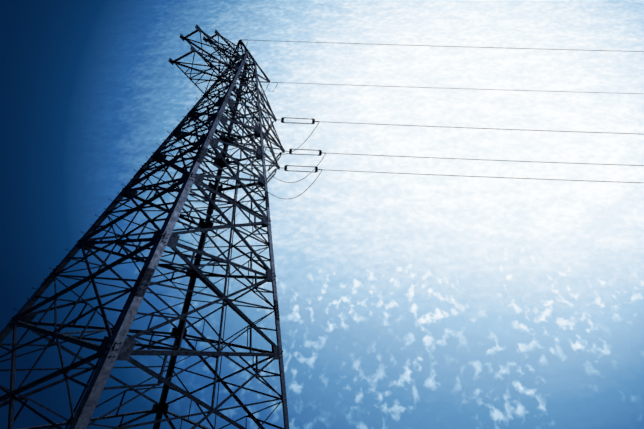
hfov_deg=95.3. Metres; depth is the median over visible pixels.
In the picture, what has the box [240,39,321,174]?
insulator hardware
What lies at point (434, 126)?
conductor wires
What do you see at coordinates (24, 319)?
pylon lattice bracing
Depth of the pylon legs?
11.78 m
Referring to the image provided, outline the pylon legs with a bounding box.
[0,52,288,428]
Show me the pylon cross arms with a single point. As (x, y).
(218, 48)
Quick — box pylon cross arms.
[168,24,284,169]
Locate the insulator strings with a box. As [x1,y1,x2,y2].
[263,117,317,182]
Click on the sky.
(412, 300)
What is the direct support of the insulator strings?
attached to the insulator hardware
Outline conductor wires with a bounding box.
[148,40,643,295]
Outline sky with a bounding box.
[0,0,643,428]
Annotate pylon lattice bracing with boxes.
[0,55,285,428]

